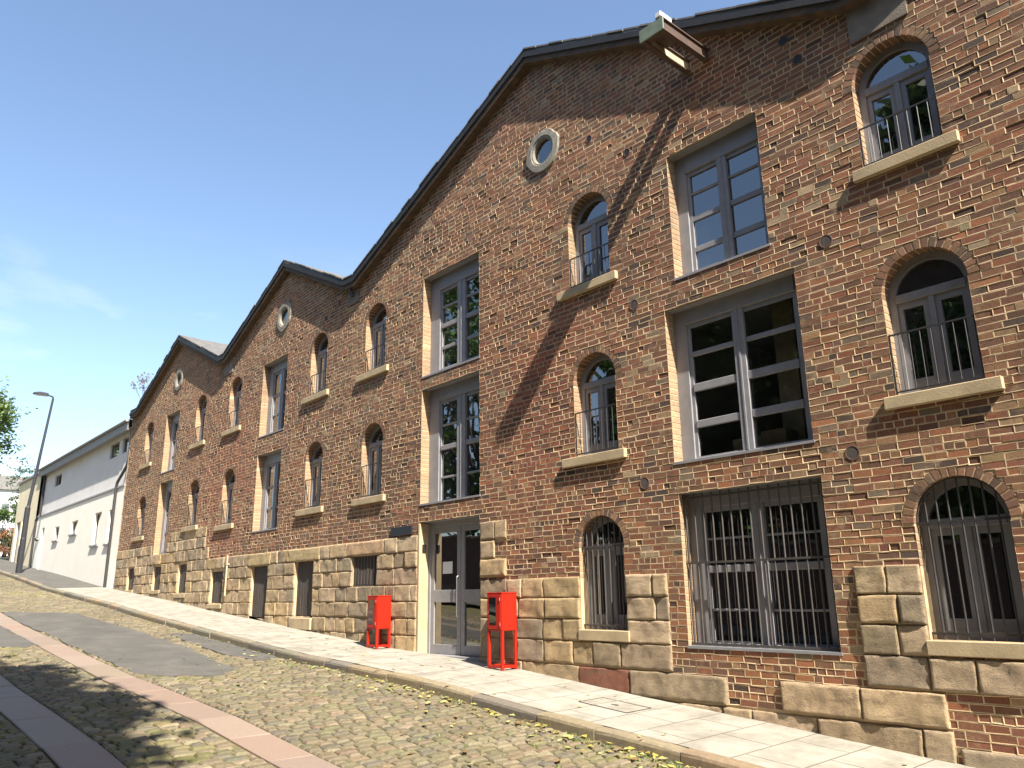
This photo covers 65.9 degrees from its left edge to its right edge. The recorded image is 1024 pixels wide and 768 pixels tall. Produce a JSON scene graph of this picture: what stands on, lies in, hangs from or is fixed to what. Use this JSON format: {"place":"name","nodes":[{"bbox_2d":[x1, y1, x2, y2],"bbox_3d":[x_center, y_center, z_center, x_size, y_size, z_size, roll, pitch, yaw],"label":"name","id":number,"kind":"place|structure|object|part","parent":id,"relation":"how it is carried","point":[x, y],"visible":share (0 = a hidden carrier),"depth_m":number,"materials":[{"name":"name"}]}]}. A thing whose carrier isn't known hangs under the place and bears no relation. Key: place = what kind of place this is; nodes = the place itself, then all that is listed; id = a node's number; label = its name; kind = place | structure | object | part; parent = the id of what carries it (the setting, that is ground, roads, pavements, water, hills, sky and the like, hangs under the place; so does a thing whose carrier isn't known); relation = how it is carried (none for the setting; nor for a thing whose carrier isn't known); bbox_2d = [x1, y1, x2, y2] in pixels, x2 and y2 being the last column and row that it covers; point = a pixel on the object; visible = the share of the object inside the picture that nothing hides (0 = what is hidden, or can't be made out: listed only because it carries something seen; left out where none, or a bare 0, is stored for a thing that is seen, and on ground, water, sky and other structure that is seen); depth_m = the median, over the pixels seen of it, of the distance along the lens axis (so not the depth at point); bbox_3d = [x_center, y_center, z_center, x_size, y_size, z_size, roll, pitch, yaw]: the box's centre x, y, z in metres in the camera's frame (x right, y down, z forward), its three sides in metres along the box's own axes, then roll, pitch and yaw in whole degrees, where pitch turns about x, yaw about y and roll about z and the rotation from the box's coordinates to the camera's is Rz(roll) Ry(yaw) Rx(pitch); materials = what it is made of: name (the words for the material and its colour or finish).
{"place":"outdoors","nodes":[
{"label":"outdoors","id":0,"kind":"place"},
{"bbox_2d":[0,559,100,587],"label":"footway","id":1,"kind":"structure","parent":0,"point":[50,579],"depth_m":33.43,"materials":[{"name":"concrete"}]},
{"bbox_2d":[15,392,53,572],"bbox_3d":[-22.242,4.478,36.583,0.908,8.415,0.280,12,-20,-39],"label":"street lamp","id":2,"kind":"object","parent":1,"relation":"on","point":[21,553],"visible":0.94,"depth_m":36.20,"materials":[{"name":"grey metal"}]},
{"bbox_2d":[0,556,688,747],"bbox_3d":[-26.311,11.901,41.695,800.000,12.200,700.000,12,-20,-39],"label":"ground","id":3,"kind":"structure","parent":0,"point":[339,660],"depth_m":14.36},
{"bbox_2d":[0,527,13,560],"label":"copper shrub","id":4,"kind":"object","parent":3,"relation":"on","point":[5,550],"visible":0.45,"depth_m":50.63,"materials":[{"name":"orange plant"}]},
{"bbox_2d":[0,501,17,557],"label":"garden shrub","id":5,"kind":"object","parent":3,"relation":"on","point":[3,514],"visible":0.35,"depth_m":59.00,"materials":[{"name":"green plant"}]},
{"bbox_2d":[0,475,25,555],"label":"white house","id":6,"kind":"structure","parent":3,"relation":"on","point":[6,493],"depth_m":91.12,"materials":[{"name":"paint"}]},
{"bbox_2d":[0,375,37,475],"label":"broadleaf tree","id":7,"kind":"object","parent":3,"relation":"on","point":[6,419],"visible":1,"depth_m":53.00,"materials":[{"name":"green plant"}]},
{"bbox_2d":[2,455,38,510],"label":"conifer tree","id":8,"kind":"object","parent":3,"relation":"on","point":[15,498],"visible":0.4,"depth_m":65.24,"materials":[{"name":"green plant"}]},
{"bbox_2d":[9,471,43,566],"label":"cream building","id":9,"kind":"structure","parent":3,"relation":"on","point":[25,487],"depth_m":43.60,"materials":[{"name":"beige paint"}]},
{"bbox_2d":[13,522,20,561],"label":"double door","id":10,"kind":"structure","parent":9,"relation":"in","point":[20,522],"depth_m":44.23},
{"bbox_2d":[28,419,132,588],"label":"rendered building","id":11,"kind":"structure","parent":3,"relation":"on","point":[76,529],"depth_m":33.84,"materials":[{"name":"white paint"}]},
{"bbox_2d":[51,527,58,542],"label":"window","id":12,"kind":"structure","parent":11,"relation":"in","point":[56,540],"depth_m":37.26,"materials":[{"name":"white glass"}]},
{"bbox_2d":[56,474,61,485],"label":"window","id":13,"kind":"structure","parent":11,"relation":"in","point":[58,482],"depth_m":39.50,"materials":[{"name":"grey glass"}]},
{"bbox_2d":[68,521,77,536],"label":"window","id":14,"kind":"structure","parent":11,"relation":"in","point":[76,522],"depth_m":34.85,"materials":[{"name":"white glass"}]},
{"bbox_2d":[89,512,101,547],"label":"window","id":15,"kind":"structure","parent":11,"relation":"in","point":[98,522],"depth_m":32.07,"materials":[{"name":"white glass"}]},
{"bbox_2d":[111,441,119,458],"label":"window","id":16,"kind":"structure","parent":11,"relation":"in","point":[115,447],"depth_m":32.49,"materials":[{"name":"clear glass"}]},
{"bbox_2d":[123,437,128,452],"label":"window","id":17,"kind":"structure","parent":11,"relation":"in","point":[126,443],"depth_m":31.37,"materials":[{"name":"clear glass"}]},
{"bbox_2d":[0,570,765,767],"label":"kerb","id":18,"kind":"structure","parent":3,"relation":"on","point":[670,752],"depth_m":10.14,"materials":[{"name":"stone"}]},
{"bbox_2d":[113,0,1023,767],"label":"brick warehouse","id":19,"kind":"structure","parent":3,"relation":"on","point":[673,360],"depth_m":10.94,"materials":[{"name":"brick"}]},
{"bbox_2d":[124,568,134,592],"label":"boarded window","id":20,"kind":"structure","parent":19,"relation":"in","point":[131,578],"depth_m":27.51,"materials":[{"name":"brown wood"}]},
{"bbox_2d":[130,500,145,541],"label":"arched window","id":21,"kind":"structure","parent":19,"relation":"in","point":[141,522],"depth_m":27.78,"materials":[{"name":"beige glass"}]},
{"bbox_2d":[130,371,153,396],"bbox_3d":[-14.141,0.306,30.188,0.616,1.426,1.396,12,-20,-39],"label":"roof weed","id":22,"kind":"object","parent":19,"relation":"on","point":[143,382],"visible":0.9,"depth_m":30.17,"materials":[{"name":"purple plant"}]},
{"bbox_2d":[138,425,153,469],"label":"arched window","id":23,"kind":"structure","parent":19,"relation":"in","point":[145,465],"depth_m":28.51,"materials":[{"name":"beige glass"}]},
{"bbox_2d":[149,567,160,593],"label":"boarded window","id":24,"kind":"structure","parent":19,"relation":"in","point":[158,569],"depth_m":25.46,"materials":[{"name":"brown wood"}]},
{"bbox_2d":[159,479,172,553],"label":"casement window","id":25,"kind":"structure","parent":19,"relation":"in","point":[169,484],"depth_m":26.28,"materials":[{"name":"grey glass"}]},
{"bbox_2d":[161,410,180,473],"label":"casement window","id":26,"kind":"structure","parent":19,"relation":"in","point":[176,416],"depth_m":26.90,"materials":[{"name":"grey glass"}]},
{"bbox_2d":[174,368,182,390],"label":"round window","id":27,"kind":"structure","parent":19,"relation":"in","point":[179,375],"depth_m":26.95,"materials":[{"name":"stone"}]},
{"bbox_2d":[174,564,186,597],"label":"boarded window","id":28,"kind":"structure","parent":19,"relation":"in","point":[183,571],"depth_m":23.74,"materials":[{"name":"brown wood"}]},
{"bbox_2d":[180,483,198,531],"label":"arched window","id":29,"kind":"structure","parent":19,"relation":"in","point":[193,526],"depth_m":24.16,"materials":[{"name":"beige glass"}]},
{"bbox_2d":[188,398,206,449],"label":"arched window","id":30,"kind":"structure","parent":19,"relation":"in","point":[201,442],"depth_m":24.86,"materials":[{"name":"grey glass"}]},
{"bbox_2d":[206,571,222,608],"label":"boarded window","id":31,"kind":"structure","parent":19,"relation":"in","point":[218,576],"depth_m":21.64,"materials":[{"name":"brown wood"}]},
{"bbox_2d":[213,471,234,530],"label":"arched window","id":32,"kind":"structure","parent":19,"relation":"in","point":[227,525],"depth_m":22.18,"materials":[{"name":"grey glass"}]},
{"bbox_2d":[221,379,241,436],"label":"arched window","id":33,"kind":"structure","parent":19,"relation":"in","point":[236,427],"depth_m":22.89,"materials":[{"name":"grey glass"}]},
{"bbox_2d":[252,566,267,618],"bbox_3d":[-6.191,5.160,19.599,0.082,1.260,0.940,12,-20,-39],"label":"board door","id":34,"kind":"structure","parent":19,"relation":"in","point":[260,576],"depth_m":19.62,"materials":[{"name":"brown wood"}]},
{"bbox_2d":[252,448,281,532],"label":"casement window","id":35,"kind":"structure","parent":19,"relation":"in","point":[272,460],"depth_m":20.45,"materials":[{"name":"grey glass"}]},
{"bbox_2d":[258,354,287,438],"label":"casement window","id":36,"kind":"structure","parent":19,"relation":"in","point":[278,370],"depth_m":21.08,"materials":[{"name":"grey glass"}]},
{"bbox_2d":[277,302,291,331],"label":"round window","id":37,"kind":"structure","parent":19,"relation":"in","point":[285,311],"depth_m":21.07,"materials":[{"name":"stone"}]},
{"bbox_2d":[289,561,313,629],"bbox_3d":[-4.666,4.756,17.801,0.220,1.490,1.020,12,-20,-39],"label":"board door","id":38,"kind":"structure","parent":19,"relation":"in","point":[305,573],"depth_m":17.82,"materials":[{"name":"grey wood"}]},
{"bbox_2d":[295,443,323,516],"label":"arched window","id":39,"kind":"structure","parent":19,"relation":"in","point":[316,471],"depth_m":18.49,"materials":[{"name":"grey glass"}]},
{"bbox_2d":[302,335,328,404],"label":"arched window","id":40,"kind":"structure","parent":19,"relation":"in","point":[321,391],"depth_m":19.19,"materials":[{"name":"grey glass"}]},
{"bbox_2d":[351,424,385,506],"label":"arched window","id":41,"kind":"structure","parent":19,"relation":"in","point":[373,477],"depth_m":16.61,"materials":[{"name":"grey glass"}]},
{"bbox_2d":[356,305,388,382],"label":"arched window","id":42,"kind":"structure","parent":19,"relation":"in","point":[377,360],"depth_m":17.31,"materials":[{"name":"grey glass"}]},
{"bbox_2d":[419,370,480,505],"bbox_3d":[-1.057,1.037,14.581,0.282,2.264,1.830,12,-20,-39],"label":"casement window","id":43,"kind":"structure","parent":19,"relation":"in","point":[454,428],"depth_m":14.71,"materials":[{"name":"grey glass"}]},
{"bbox_2d":[421,252,479,378],"bbox_3d":[-1.090,-1.281,15.202,0.282,2.104,1.830,12,-20,-39],"label":"casement window","id":44,"kind":"structure","parent":19,"relation":"in","point":[455,306],"depth_m":15.35,"materials":[{"name":"grey glass"}]},
{"bbox_2d":[421,514,480,661],"bbox_3d":[-0.993,3.621,13.921,0.360,2.477,1.800,12,-20,-39],"label":"entrance door","id":45,"kind":"structure","parent":19,"relation":"in","point":[453,626],"depth_m":14.05,"materials":[{"name":"grey glass"}]},
{"bbox_2d":[526,128,559,173],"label":"round window","id":46,"kind":"structure","parent":19,"relation":"in","point":[543,148],"depth_m":13.78,"materials":[{"name":"stone"}]},
{"bbox_2d":[557,195,617,301],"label":"arched window","id":47,"kind":"structure","parent":19,"relation":"in","point":[591,224],"depth_m":12.65,"materials":[{"name":"grey glass"}]},
{"bbox_2d":[562,354,626,468],"bbox_3d":[1.270,0.361,11.911,0.292,1.699,1.260,12,-20,-39],"label":"arched window","id":48,"kind":"structure","parent":19,"relation":"in","point":[598,385],"depth_m":11.95,"materials":[{"name":"grey glass"}]},
{"bbox_2d":[578,516,629,641],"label":"arched window","id":49,"kind":"structure","parent":19,"relation":"in","point":[607,601],"depth_m":11.27,"materials":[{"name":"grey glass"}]},
{"bbox_2d":[667,113,769,280],"bbox_3d":[2.845,-2.508,10.828,0.282,1.944,1.510,12,-20,-39],"label":"casement window","id":50,"kind":"structure","parent":19,"relation":"in","point":[722,214],"depth_m":10.91,"materials":[{"name":"grey glass"}]},
{"bbox_2d":[665,268,814,464],"bbox_3d":[2.902,-0.158,10.172,0.282,2.184,2.020,12,-20,-39],"label":"casement window","id":51,"kind":"structure","parent":19,"relation":"in","point":[733,303],"depth_m":10.29,"materials":[{"name":"grey wood"}]},
{"bbox_2d":[680,475,842,655],"bbox_3d":[2.958,2.191,9.515,0.282,1.944,2.030,12,-20,-39],"label":"casement window","id":52,"kind":"structure","parent":19,"relation":"in","point":[761,562],"depth_m":9.51,"materials":[{"name":"grey glass"}]},
{"bbox_2d":[852,41,960,183],"bbox_3d":[4.429,-3.219,9.052,0.292,1.629,1.150,12,-20,-39],"label":"arched window","id":53,"kind":"structure","parent":19,"relation":"in","point":[901,121],"depth_m":9.10,"materials":[{"name":"grey glass"}]},
{"bbox_2d":[883,251,1004,410],"bbox_3d":[4.466,-0.635,8.360,0.292,1.699,1.150,12,-20,-39],"label":"arched window","id":54,"kind":"structure","parent":19,"relation":"in","point":[939,357],"depth_m":8.41,"materials":[{"name":"grey glass"}]},
{"bbox_2d":[916,476,1023,659],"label":"arched window","id":55,"kind":"structure","parent":19,"relation":"in","point":[976,590],"depth_m":7.76,"materials":[{"name":"grey glass"}]},
{"bbox_2d":[0,574,695,767],"bbox_3d":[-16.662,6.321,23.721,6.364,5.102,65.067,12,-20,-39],"label":"road","id":56,"kind":"structure","parent":0,"point":[271,705],"depth_m":9.14,"materials":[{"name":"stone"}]},
{"bbox_2d":[0,626,35,647],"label":"asphalt patch","id":57,"kind":"object","parent":56,"relation":"on","point":[8,638],"visible":0.95,"depth_m":15.74,"materials":[{"name":"grey asphalt"}]},
{"bbox_2d":[0,675,126,767],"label":"granite track","id":58,"kind":"structure","parent":56,"relation":"on","point":[58,741],"depth_m":8.23,"materials":[{"name":"stone"}]},
{"bbox_2d":[1,612,234,676],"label":"asphalt patch","id":59,"kind":"object","parent":56,"relation":"on","point":[137,651],"visible":0.94,"depth_m":15.20,"materials":[{"name":"grey asphalt"}]},
{"bbox_2d":[0,613,339,767],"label":"granite track","id":60,"kind":"structure","parent":56,"relation":"on","point":[274,751],"depth_m":9.47,"materials":[{"name":"pink stone"}]},
{"bbox_2d":[171,633,277,660],"bbox_3d":[-5.892,5.192,15.680,0.677,0.367,4.782,12,-20,-39],"label":"asphalt patch","id":61,"kind":"object","parent":56,"relation":"on","point":[224,648],"visible":0.87,"depth_m":15.24,"materials":[{"name":"grey asphalt"}]},
{"bbox_2d":[155,623,689,767],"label":"fallen leaves","id":62,"kind":"object","parent":56,"relation":"on","point":[657,765],"visible":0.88,"depth_m":8.34,"materials":[{"name":"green plant"}]},
{"bbox_2d":[181,634,904,767],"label":"fallen leaves","id":63,"kind":"object","parent":56,"relation":"on","point":[629,748],"visible":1,"depth_m":8.98,"materials":[{"name":"yellow plant"}]},
{"bbox_2d":[0,0,758,476],"label":"sky","id":64,"kind":"structure","parent":0,"point":[161,161],"materials":[{"name":"blue"}]},
{"bbox_2d":[56,587,973,767],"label":"pavement","id":65,"kind":"structure","parent":0,"point":[763,744],"depth_m":9.92,"materials":[{"name":"stone"}]},
{"bbox_2d":[366,595,391,648],"bbox_3d":[-2.522,4.487,14.913,0.343,0.958,0.376,12,-20,-39],"label":"red cabinet","id":66,"kind":"object","parent":65,"relation":"on","point":[379,613],"visible":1,"depth_m":14.83,"materials":[{"name":"metal"}]},
{"bbox_3d":[-2.640,4.294,14.853,0.028,0.540,0.312,12,-20,-39],"label":"cabinet door","id":67,"kind":"part","parent":66,"relation":"part of","materials":[{"name":"red paint"}]},
{"bbox_2d":[486,592,517,670],"bbox_3d":[-0.164,3.827,12.273,0.343,1.146,0.376,12,-20,-39],"label":"red cabinet","id":68,"kind":"object","parent":65,"relation":"on","point":[501,612],"visible":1,"depth_m":12.20,"materials":[{"name":"metal"}]},
{"bbox_3d":[-0.283,3.528,12.242,0.028,0.510,0.312,12,-20,-39],"label":"cabinet door","id":69,"kind":"part","parent":68,"relation":"part of","materials":[{"name":"red paint"}]},
{"bbox_2d":[578,697,649,712],"bbox_3d":[1.258,3.942,9.714,0.460,0.070,0.800,12,-20,-39],"label":"inspection cover","id":70,"kind":"object","parent":65,"relation":"on","point":[617,705],"visible":1,"depth_m":9.70,"materials":[{"name":"stone"}]}
]}

